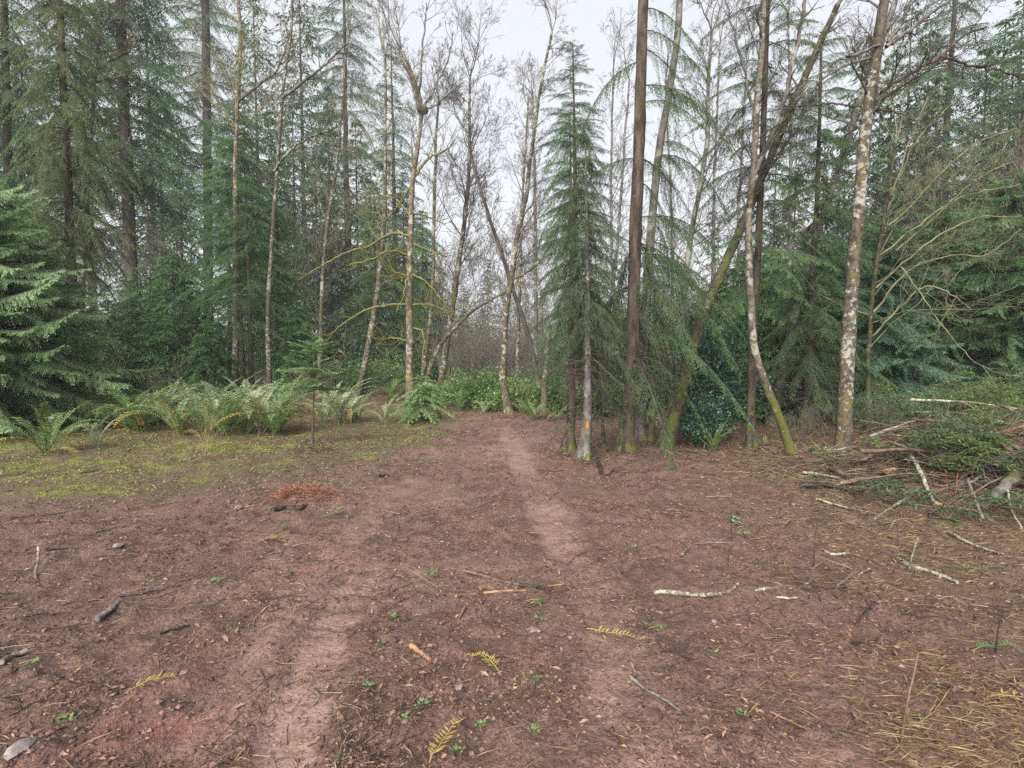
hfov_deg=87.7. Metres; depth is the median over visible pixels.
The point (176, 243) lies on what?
distant conifer
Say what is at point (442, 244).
distant bare tree
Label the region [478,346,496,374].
bare shrub
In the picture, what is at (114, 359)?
bare shrub
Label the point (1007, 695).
stick
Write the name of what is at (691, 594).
stick
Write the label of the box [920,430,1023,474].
fir bough
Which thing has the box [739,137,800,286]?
distant conifer
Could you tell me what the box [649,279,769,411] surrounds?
young conifer
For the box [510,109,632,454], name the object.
spruce tree
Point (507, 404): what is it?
alder tree
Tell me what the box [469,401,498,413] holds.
sword fern
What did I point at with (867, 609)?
stick
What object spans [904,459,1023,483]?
branch
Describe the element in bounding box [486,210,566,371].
distant bare tree
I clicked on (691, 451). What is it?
stick
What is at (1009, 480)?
log
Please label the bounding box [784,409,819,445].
bare shrub
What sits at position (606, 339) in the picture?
bare shrub
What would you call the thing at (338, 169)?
distant conifer
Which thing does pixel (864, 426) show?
bare shrub
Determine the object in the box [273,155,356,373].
distant conifer
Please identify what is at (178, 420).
sword fern
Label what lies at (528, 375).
salal shrub
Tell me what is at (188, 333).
young conifer
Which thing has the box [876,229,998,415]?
young conifer
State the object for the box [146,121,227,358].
distant conifer
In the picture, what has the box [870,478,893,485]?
log
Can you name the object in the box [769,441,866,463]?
branch
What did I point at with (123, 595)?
stick
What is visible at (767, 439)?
duff
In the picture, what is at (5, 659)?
stick
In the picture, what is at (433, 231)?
alder tree
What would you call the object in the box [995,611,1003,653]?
upright stem
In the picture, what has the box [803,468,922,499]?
fir bough
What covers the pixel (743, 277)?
young conifer
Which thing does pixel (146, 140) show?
distant conifer
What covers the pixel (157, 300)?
young conifer
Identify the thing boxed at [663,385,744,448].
holly bush
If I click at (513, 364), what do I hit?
bare shrub
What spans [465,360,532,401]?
salal shrub
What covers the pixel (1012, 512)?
branch
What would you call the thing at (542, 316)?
distant conifer
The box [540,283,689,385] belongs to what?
bare shrub
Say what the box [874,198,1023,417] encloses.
cedar tree
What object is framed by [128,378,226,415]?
sword fern
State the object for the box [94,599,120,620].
stick
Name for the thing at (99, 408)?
sword fern
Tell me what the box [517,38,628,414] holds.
spruce tree
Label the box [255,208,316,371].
distant conifer
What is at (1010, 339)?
cedar tree
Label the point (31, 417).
cedar tree
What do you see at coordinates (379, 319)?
fir tree
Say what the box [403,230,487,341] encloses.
distant bare tree
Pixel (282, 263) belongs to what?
fir tree
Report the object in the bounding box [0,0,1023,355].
sky
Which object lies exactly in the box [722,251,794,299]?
young conifer
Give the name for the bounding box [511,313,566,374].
bare shrub
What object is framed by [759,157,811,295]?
distant conifer
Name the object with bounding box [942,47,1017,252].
distant conifer
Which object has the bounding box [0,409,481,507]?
moss
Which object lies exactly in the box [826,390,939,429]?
fir bough
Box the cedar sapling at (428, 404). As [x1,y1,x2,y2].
[390,374,454,423]
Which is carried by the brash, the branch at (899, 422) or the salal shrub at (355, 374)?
the branch at (899, 422)
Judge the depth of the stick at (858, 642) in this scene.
3.14 m
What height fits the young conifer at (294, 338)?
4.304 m
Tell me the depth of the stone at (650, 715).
2.44 m
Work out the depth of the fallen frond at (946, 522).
5.17 m
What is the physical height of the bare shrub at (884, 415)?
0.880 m
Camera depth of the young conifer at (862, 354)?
12.45 m
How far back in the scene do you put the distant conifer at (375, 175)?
37.29 m
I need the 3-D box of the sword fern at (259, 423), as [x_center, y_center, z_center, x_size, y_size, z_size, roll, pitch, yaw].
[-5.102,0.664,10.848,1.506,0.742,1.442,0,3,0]
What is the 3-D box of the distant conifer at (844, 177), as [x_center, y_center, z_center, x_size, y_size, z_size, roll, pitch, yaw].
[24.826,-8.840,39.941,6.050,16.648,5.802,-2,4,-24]
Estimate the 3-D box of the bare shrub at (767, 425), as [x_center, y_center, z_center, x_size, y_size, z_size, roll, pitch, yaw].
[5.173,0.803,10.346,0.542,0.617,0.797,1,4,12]
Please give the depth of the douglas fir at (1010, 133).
25.46 m
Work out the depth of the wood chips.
3.01 m
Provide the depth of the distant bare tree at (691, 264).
32.85 m
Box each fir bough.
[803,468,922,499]
[804,443,851,466]
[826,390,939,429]
[850,478,961,505]
[857,426,992,470]
[867,383,995,426]
[887,401,1023,454]
[889,492,993,526]
[907,370,1021,419]
[910,393,1023,424]
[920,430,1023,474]
[925,397,1023,439]
[934,383,1023,422]
[947,432,1023,482]
[951,375,1023,408]
[959,487,1023,512]
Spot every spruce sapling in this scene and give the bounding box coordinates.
[270,332,352,444]
[574,320,642,449]
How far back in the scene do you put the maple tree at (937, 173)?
10.84 m
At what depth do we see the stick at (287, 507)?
5.75 m
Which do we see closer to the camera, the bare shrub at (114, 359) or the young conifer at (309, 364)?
the bare shrub at (114, 359)
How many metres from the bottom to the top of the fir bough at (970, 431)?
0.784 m
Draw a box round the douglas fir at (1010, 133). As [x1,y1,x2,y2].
[949,22,1023,288]
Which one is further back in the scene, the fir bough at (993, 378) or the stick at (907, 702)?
the fir bough at (993, 378)
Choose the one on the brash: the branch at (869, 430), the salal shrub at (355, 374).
the branch at (869, 430)
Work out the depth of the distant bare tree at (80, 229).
33.27 m
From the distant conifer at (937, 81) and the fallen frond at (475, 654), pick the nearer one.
the fallen frond at (475, 654)
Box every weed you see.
[23,657,37,666]
[56,711,81,721]
[207,577,219,582]
[362,680,373,688]
[414,697,429,707]
[449,744,464,753]
[475,719,485,730]
[523,670,541,681]
[527,723,540,733]
[736,708,752,716]
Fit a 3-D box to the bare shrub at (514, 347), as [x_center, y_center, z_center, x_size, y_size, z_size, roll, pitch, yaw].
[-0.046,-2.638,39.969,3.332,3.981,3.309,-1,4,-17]
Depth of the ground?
3.65 m
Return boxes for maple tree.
[286,0,478,404]
[732,0,1023,431]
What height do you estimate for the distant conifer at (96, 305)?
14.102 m
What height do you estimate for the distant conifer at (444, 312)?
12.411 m
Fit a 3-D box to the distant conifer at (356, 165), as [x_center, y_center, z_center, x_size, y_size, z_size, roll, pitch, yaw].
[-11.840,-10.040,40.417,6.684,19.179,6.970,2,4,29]
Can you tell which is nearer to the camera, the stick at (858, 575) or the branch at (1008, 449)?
the stick at (858, 575)
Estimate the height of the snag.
2.492 m
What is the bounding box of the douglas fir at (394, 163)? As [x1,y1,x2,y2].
[342,44,451,379]
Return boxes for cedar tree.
[0,180,167,437]
[0,238,126,430]
[818,225,988,423]
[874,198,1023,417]
[911,172,1023,428]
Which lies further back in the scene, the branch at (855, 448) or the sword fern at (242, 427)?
the sword fern at (242, 427)
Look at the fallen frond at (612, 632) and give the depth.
3.15 m
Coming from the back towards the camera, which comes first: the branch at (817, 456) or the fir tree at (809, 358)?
the fir tree at (809, 358)
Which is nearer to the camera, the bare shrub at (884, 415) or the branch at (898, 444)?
the branch at (898, 444)
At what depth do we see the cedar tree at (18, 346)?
11.19 m
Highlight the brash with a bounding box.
[700,399,1023,553]
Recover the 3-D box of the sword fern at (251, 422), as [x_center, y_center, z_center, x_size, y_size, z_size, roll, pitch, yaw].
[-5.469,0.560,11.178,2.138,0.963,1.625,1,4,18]
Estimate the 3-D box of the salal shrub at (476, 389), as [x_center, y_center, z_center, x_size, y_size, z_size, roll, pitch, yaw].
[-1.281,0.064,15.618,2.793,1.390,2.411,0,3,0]
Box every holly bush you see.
[649,305,800,439]
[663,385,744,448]
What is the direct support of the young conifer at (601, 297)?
on the ground
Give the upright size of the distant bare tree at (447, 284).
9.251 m
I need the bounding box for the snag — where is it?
[538,324,550,415]
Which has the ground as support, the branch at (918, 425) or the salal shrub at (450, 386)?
the salal shrub at (450, 386)
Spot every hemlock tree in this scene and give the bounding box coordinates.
[0,0,115,355]
[0,0,148,414]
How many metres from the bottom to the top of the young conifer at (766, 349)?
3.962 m
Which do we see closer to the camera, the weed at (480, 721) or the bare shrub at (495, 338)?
the weed at (480, 721)
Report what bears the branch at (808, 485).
on the ground
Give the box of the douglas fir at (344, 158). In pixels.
[285,0,419,374]
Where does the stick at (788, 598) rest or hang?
on the ground
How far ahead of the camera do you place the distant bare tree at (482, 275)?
38.53 m
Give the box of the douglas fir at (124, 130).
[14,0,224,316]
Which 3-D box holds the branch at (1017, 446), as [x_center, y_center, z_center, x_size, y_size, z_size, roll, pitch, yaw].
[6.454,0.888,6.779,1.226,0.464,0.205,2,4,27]
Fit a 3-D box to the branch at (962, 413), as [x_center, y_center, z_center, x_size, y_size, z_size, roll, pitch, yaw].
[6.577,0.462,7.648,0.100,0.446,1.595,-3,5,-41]
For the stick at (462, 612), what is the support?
on the ground
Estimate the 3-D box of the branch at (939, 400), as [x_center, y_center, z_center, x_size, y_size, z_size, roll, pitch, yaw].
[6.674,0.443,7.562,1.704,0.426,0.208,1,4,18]
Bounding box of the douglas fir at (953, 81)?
[866,0,1023,259]
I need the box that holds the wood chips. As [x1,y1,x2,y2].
[0,408,1023,767]
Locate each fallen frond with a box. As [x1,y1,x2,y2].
[128,670,176,690]
[428,717,463,762]
[466,651,499,670]
[587,626,644,639]
[928,520,967,526]
[947,564,1011,569]
[971,639,1023,652]
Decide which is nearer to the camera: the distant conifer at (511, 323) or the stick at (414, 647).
the stick at (414, 647)
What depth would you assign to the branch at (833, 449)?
8.31 m
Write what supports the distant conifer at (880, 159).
on the ground
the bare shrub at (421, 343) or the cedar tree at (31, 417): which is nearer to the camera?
the cedar tree at (31, 417)
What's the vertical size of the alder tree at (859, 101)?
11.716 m
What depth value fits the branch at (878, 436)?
8.20 m
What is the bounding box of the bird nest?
[417,104,428,114]
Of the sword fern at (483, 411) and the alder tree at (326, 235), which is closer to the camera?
the sword fern at (483, 411)
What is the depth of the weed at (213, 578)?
3.92 m
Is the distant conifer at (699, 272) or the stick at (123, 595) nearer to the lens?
the stick at (123, 595)
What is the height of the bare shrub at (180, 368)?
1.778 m
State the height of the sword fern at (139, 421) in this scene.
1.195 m
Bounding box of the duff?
[90,390,1011,464]
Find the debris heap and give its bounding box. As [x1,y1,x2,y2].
[244,481,370,505]
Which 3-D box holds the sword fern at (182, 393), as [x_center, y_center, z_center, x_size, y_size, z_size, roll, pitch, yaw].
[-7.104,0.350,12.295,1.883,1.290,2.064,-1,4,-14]
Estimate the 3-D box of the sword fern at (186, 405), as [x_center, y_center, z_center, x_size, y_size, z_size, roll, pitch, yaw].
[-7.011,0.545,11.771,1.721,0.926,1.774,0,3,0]
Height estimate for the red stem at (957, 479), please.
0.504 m
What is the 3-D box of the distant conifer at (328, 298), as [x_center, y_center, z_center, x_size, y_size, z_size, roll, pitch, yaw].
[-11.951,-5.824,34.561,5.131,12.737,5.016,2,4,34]
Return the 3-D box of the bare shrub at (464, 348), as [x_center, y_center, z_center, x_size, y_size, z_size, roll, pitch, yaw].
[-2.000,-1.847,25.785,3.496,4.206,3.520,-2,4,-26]
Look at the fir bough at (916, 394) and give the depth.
9.26 m
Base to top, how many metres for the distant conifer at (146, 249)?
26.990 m
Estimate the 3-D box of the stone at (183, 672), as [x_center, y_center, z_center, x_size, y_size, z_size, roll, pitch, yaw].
[-1.704,1.498,2.767,0.044,0.022,0.043,-2,4,-36]
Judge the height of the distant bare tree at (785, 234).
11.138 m
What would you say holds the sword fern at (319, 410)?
on the ground
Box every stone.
[3,736,35,760]
[112,542,123,547]
[179,669,187,674]
[234,504,243,509]
[455,683,463,690]
[527,627,538,632]
[612,600,622,607]
[641,707,662,725]
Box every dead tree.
[460,110,547,408]
[645,346,681,442]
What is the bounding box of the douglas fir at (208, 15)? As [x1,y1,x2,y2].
[130,0,274,352]
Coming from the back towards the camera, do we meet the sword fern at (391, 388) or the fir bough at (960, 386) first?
the sword fern at (391, 388)
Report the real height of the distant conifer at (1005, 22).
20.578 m
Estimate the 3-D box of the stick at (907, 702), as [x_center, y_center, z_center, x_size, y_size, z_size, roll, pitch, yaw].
[1.790,1.404,2.408,0.025,0.197,0.494,3,5,43]
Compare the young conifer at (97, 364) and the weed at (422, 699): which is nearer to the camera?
the weed at (422, 699)
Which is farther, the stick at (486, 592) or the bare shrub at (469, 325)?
the bare shrub at (469, 325)
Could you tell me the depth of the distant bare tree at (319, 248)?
32.85 m
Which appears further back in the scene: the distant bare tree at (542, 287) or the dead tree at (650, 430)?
the distant bare tree at (542, 287)
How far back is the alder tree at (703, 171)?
13.13 m
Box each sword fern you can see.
[0,401,118,454]
[65,414,141,447]
[76,391,165,430]
[78,386,152,426]
[86,387,166,431]
[95,373,182,417]
[99,377,189,431]
[113,377,198,426]
[121,388,197,425]
[124,390,238,436]
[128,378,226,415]
[155,390,218,428]
[157,374,240,417]
[162,370,277,435]
[163,384,266,432]
[172,377,242,407]
[175,402,226,434]
[184,384,281,424]
[203,376,276,409]
[207,373,334,432]
[209,386,303,432]
[211,372,308,411]
[221,410,255,434]
[224,399,293,433]
[237,397,309,434]
[253,381,307,414]
[283,380,360,423]
[298,377,379,424]
[337,389,384,420]
[363,393,409,423]
[370,376,415,399]
[433,379,470,406]
[436,386,476,410]
[446,375,492,406]
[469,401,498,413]
[499,392,540,413]
[515,396,551,418]
[539,405,567,420]
[692,420,738,451]
[757,435,781,443]
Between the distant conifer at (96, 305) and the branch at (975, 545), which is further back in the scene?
the distant conifer at (96, 305)
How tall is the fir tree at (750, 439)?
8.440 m
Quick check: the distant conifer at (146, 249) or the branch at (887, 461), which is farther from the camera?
the distant conifer at (146, 249)
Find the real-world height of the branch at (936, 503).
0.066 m
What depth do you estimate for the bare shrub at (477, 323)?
33.74 m
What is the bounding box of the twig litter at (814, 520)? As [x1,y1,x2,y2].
[0,418,1023,767]
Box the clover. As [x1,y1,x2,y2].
[0,421,603,712]
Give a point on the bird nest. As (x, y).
(423, 109)
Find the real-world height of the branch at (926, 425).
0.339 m
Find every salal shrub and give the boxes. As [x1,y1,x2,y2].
[320,351,399,394]
[357,347,419,393]
[416,367,473,403]
[425,363,515,410]
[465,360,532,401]
[471,384,519,411]
[494,375,556,411]
[497,366,567,404]
[535,380,568,413]
[547,368,623,417]
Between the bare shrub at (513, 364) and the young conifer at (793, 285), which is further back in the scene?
the bare shrub at (513, 364)
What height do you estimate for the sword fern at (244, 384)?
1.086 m
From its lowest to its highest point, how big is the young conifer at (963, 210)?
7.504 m
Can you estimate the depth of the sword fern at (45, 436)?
8.50 m
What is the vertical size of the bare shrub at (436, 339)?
5.095 m
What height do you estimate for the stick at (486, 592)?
0.083 m
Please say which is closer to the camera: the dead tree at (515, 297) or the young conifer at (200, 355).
the dead tree at (515, 297)
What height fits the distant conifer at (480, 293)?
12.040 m
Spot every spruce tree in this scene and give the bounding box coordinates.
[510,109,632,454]
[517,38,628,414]
[518,123,674,463]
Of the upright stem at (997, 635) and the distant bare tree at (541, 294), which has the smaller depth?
the upright stem at (997, 635)
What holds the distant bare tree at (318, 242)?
on the ground
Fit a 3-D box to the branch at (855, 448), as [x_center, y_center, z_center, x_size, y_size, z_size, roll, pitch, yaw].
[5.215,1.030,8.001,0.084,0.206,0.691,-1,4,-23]
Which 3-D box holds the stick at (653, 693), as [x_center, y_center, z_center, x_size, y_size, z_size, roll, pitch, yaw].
[0.700,1.524,2.631,0.024,0.053,0.356,-2,4,-28]
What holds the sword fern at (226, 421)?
on the ground
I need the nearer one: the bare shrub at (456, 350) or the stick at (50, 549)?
the stick at (50, 549)
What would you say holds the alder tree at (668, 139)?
on the ground
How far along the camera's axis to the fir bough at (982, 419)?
7.18 m
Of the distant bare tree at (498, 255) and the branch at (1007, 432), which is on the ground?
the distant bare tree at (498, 255)
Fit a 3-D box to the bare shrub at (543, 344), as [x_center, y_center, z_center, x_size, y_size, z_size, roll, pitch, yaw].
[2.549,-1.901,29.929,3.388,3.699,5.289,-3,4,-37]
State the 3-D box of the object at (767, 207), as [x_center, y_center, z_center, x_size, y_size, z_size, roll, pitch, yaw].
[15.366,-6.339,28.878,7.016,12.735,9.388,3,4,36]
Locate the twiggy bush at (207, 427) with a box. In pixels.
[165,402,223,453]
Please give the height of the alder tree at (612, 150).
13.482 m
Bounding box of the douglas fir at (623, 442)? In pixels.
[549,0,758,469]
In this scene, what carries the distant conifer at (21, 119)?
on the ground
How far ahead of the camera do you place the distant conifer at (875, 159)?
39.12 m
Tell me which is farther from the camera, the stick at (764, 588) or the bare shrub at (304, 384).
the bare shrub at (304, 384)
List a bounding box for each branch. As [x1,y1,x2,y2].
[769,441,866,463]
[799,482,863,492]
[802,471,846,479]
[805,449,862,453]
[816,498,874,513]
[825,466,850,478]
[828,473,967,487]
[830,424,945,451]
[831,464,908,473]
[832,431,900,450]
[839,447,874,454]
[839,477,869,483]
[852,445,922,462]
[853,419,926,445]
[853,423,953,435]
[855,440,883,448]
[859,447,936,454]
[868,402,949,437]
[873,487,922,518]
[882,457,910,464]
[888,440,968,478]
[890,421,947,439]
[898,421,951,427]
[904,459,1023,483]
[909,453,935,505]
[910,398,1023,418]
[912,417,1023,443]
[914,403,1023,429]
[923,407,942,439]
[934,501,976,511]
[948,531,1003,554]
[950,478,1001,487]
[954,405,1023,443]
[954,447,1023,462]
[954,453,993,484]
[954,455,1023,504]
[966,436,1023,449]
[966,478,983,519]
[969,455,1022,485]
[972,395,1013,411]
[977,412,1022,451]
[988,433,1023,467]
[1006,489,1022,528]
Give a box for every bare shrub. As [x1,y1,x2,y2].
[99,349,130,381]
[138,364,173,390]
[147,352,202,395]
[286,371,331,402]
[291,361,350,398]
[403,284,480,385]
[403,315,450,364]
[429,304,502,376]
[430,328,497,379]
[437,325,478,377]
[439,294,496,375]
[445,310,495,372]
[449,326,532,377]
[458,309,498,374]
[463,339,500,375]
[469,306,524,374]
[471,295,533,378]
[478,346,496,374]
[480,323,543,379]
[489,302,548,373]
[495,323,522,374]
[496,283,567,377]
[496,331,561,378]
[508,335,552,382]
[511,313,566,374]
[524,322,564,378]
[536,278,673,386]
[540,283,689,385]
[611,291,740,403]
[617,306,693,399]
[765,412,793,440]
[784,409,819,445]
[796,400,835,437]
[854,400,894,441]
[859,398,918,437]
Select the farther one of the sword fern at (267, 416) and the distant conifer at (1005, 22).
the distant conifer at (1005, 22)
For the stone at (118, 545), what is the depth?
4.54 m
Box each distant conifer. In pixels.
[0,8,81,280]
[0,20,63,268]
[28,0,148,332]
[79,203,124,337]
[86,0,216,279]
[108,51,212,304]
[109,219,142,314]
[111,174,182,343]
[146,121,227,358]
[154,190,203,360]
[201,0,313,362]
[210,132,273,369]
[213,243,243,359]
[240,0,360,330]
[242,110,307,375]
[254,82,340,355]
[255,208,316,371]
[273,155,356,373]
[291,88,369,358]
[300,193,366,373]
[324,122,388,361]
[334,172,402,373]
[386,172,426,368]
[400,210,452,370]
[415,261,452,373]
[435,273,457,363]
[452,286,473,358]
[470,285,492,363]
[473,260,500,363]
[499,300,519,362]
[509,287,533,366]
[538,295,548,362]
[593,259,608,302]
[694,211,726,296]
[724,186,769,305]
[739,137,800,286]
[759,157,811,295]
[795,136,845,270]
[806,35,919,285]
[809,127,862,277]
[826,164,855,240]
[843,0,962,252]
[843,52,919,251]
[847,101,906,248]
[882,71,982,264]
[885,19,971,236]
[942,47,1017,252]
[954,0,1023,205]
[962,18,1023,236]
[973,0,1023,215]
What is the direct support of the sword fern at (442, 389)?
on the ground
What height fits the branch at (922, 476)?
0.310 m
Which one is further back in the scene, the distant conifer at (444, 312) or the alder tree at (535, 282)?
the distant conifer at (444, 312)
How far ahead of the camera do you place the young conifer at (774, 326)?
14.79 m
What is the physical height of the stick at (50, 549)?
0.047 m
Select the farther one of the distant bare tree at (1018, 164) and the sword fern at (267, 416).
the distant bare tree at (1018, 164)
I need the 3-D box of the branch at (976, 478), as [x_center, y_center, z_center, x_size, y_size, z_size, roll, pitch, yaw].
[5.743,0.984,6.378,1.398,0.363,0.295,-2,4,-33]
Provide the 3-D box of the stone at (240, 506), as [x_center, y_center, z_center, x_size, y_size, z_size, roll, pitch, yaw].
[-2.988,1.348,5.834,0.100,0.050,0.106,-2,4,-30]
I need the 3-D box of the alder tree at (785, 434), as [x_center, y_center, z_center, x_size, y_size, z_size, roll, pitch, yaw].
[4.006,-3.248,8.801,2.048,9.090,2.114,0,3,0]
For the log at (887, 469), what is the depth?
6.98 m
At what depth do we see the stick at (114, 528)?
5.12 m
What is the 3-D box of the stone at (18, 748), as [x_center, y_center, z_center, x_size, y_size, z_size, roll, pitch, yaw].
[-2.067,1.530,2.239,0.086,0.050,0.118,0,3,-1]
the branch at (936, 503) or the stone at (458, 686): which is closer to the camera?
the stone at (458, 686)
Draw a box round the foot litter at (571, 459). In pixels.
[276,413,864,468]
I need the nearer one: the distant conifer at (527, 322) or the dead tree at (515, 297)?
the dead tree at (515, 297)
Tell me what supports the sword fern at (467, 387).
on the ground
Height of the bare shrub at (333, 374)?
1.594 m
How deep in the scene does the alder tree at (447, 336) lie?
17.38 m
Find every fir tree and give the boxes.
[163,98,313,390]
[188,160,275,384]
[195,175,301,392]
[229,160,332,387]
[333,185,418,385]
[387,221,461,382]
[593,0,734,441]
[688,0,847,449]
[726,22,915,429]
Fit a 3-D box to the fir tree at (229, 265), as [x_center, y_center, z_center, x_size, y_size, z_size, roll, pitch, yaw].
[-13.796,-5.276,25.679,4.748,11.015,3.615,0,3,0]
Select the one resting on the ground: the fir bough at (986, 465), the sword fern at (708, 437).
the sword fern at (708, 437)
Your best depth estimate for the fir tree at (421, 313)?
29.51 m
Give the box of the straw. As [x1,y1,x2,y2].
[0,431,1023,767]
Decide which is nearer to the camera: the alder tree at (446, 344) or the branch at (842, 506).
the branch at (842, 506)
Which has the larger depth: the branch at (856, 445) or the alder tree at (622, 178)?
the alder tree at (622, 178)
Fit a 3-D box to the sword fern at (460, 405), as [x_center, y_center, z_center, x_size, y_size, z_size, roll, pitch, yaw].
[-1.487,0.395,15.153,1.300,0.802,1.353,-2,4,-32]
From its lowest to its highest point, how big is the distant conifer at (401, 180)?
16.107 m
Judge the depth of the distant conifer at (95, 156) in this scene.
47.80 m
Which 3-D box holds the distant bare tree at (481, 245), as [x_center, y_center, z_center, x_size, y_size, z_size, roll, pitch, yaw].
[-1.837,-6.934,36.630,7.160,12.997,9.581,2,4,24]
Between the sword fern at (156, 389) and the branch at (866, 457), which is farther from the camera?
the sword fern at (156, 389)
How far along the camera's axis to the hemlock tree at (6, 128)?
16.52 m
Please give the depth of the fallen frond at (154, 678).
2.69 m
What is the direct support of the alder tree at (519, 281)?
on the ground
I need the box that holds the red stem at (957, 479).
[954,454,961,498]
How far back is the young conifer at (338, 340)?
23.79 m
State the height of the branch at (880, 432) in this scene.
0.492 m
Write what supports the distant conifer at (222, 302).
on the ground
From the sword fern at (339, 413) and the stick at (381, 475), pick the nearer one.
the stick at (381, 475)
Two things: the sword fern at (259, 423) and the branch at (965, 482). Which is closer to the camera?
the branch at (965, 482)
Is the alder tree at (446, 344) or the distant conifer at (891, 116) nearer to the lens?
the alder tree at (446, 344)
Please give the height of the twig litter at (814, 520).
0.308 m
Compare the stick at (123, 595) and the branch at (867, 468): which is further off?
the branch at (867, 468)
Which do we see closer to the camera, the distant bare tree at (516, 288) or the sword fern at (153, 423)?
the sword fern at (153, 423)
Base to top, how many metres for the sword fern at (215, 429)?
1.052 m
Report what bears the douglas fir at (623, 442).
on the ground
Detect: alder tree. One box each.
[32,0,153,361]
[168,0,322,386]
[179,0,361,394]
[288,0,383,393]
[329,0,415,396]
[404,38,477,387]
[406,0,517,394]
[416,258,541,402]
[489,0,576,413]
[500,50,544,383]
[504,53,561,376]
[588,20,651,389]
[593,6,646,374]
[643,0,747,353]
[646,25,736,371]
[648,0,761,418]
[704,0,846,454]
[704,7,768,290]
[739,0,829,320]
[747,0,1023,456]
[766,0,944,425]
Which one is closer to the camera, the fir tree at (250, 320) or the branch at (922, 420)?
the branch at (922, 420)
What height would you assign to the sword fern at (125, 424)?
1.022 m
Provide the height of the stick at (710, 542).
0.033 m
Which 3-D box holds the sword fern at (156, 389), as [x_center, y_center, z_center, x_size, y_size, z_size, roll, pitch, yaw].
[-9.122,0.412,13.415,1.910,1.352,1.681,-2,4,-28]
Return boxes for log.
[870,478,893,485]
[877,465,896,473]
[979,465,1023,511]
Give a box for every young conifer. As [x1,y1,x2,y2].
[85,342,117,402]
[86,299,149,401]
[100,266,189,365]
[103,299,170,394]
[121,255,248,390]
[121,312,200,396]
[151,299,221,395]
[174,320,247,399]
[262,300,332,392]
[298,342,332,393]
[308,315,357,389]
[548,291,612,390]
[581,300,639,389]
[601,328,664,411]
[648,300,696,404]
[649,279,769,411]
[716,251,782,348]
[716,279,820,424]
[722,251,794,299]
[736,300,858,428]
[759,235,924,421]
[761,299,820,409]
[763,259,826,326]
[800,227,955,418]
[812,336,885,425]
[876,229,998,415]
[927,195,1023,358]
[957,229,1021,339]
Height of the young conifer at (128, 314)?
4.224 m
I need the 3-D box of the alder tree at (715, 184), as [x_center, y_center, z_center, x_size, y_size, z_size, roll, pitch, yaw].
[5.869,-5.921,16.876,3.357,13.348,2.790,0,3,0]
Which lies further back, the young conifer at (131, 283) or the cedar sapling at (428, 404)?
the young conifer at (131, 283)
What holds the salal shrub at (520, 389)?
on the ground
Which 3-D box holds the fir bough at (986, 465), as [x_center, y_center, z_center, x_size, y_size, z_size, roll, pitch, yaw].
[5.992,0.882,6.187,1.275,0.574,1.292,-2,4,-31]
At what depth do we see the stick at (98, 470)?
7.39 m
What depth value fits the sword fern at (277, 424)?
10.65 m
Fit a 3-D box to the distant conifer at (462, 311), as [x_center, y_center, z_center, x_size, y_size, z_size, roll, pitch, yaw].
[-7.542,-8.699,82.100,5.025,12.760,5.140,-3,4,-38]
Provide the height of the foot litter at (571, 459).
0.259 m
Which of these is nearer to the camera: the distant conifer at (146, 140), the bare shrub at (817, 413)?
the bare shrub at (817, 413)
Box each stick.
[0,649,27,664]
[33,545,39,579]
[45,547,74,550]
[80,467,132,472]
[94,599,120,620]
[96,526,139,532]
[119,589,164,596]
[159,624,189,633]
[270,504,307,511]
[368,474,387,476]
[409,642,431,661]
[455,589,525,596]
[458,604,466,620]
[462,569,518,585]
[518,582,544,589]
[595,451,602,474]
[628,674,680,710]
[654,582,738,596]
[660,449,698,453]
[681,543,691,554]
[693,542,730,544]
[741,696,806,729]
[754,586,785,590]
[776,596,799,599]
[821,548,848,555]
[827,585,847,588]
[836,568,856,585]
[844,568,872,586]
[851,638,877,645]
[855,602,875,623]
[895,556,958,583]
[900,652,919,745]
[908,536,918,567]
[988,687,1023,700]
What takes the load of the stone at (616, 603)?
on the ground
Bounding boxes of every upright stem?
[813,522,817,566]
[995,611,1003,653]
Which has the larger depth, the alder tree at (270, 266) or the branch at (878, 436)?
the alder tree at (270, 266)
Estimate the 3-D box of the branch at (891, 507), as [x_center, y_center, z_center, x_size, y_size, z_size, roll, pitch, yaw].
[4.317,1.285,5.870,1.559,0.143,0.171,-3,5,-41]
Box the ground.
[0,355,1023,767]
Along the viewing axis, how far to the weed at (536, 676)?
2.67 m
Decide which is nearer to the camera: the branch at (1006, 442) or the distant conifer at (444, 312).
the branch at (1006, 442)
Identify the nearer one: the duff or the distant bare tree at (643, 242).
the duff
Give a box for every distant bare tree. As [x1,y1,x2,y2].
[14,147,120,283]
[55,240,143,331]
[99,206,218,311]
[102,242,200,316]
[203,151,379,332]
[243,209,349,366]
[334,229,417,372]
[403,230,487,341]
[413,227,493,369]
[415,259,477,330]
[428,246,499,366]
[436,175,532,375]
[443,232,511,370]
[451,225,559,362]
[476,229,551,334]
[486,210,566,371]
[497,224,568,326]
[521,252,563,331]
[525,182,629,305]
[526,257,581,366]
[582,196,715,310]
[624,188,746,315]
[690,247,774,290]
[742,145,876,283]
[753,195,842,283]
[866,161,1021,251]
[938,118,1023,251]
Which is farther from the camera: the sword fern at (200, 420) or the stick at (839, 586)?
the sword fern at (200, 420)
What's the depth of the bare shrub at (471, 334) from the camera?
41.74 m
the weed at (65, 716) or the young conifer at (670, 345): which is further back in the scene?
the young conifer at (670, 345)
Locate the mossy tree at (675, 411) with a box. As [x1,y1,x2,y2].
[653,0,867,448]
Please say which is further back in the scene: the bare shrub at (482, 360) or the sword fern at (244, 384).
the bare shrub at (482, 360)

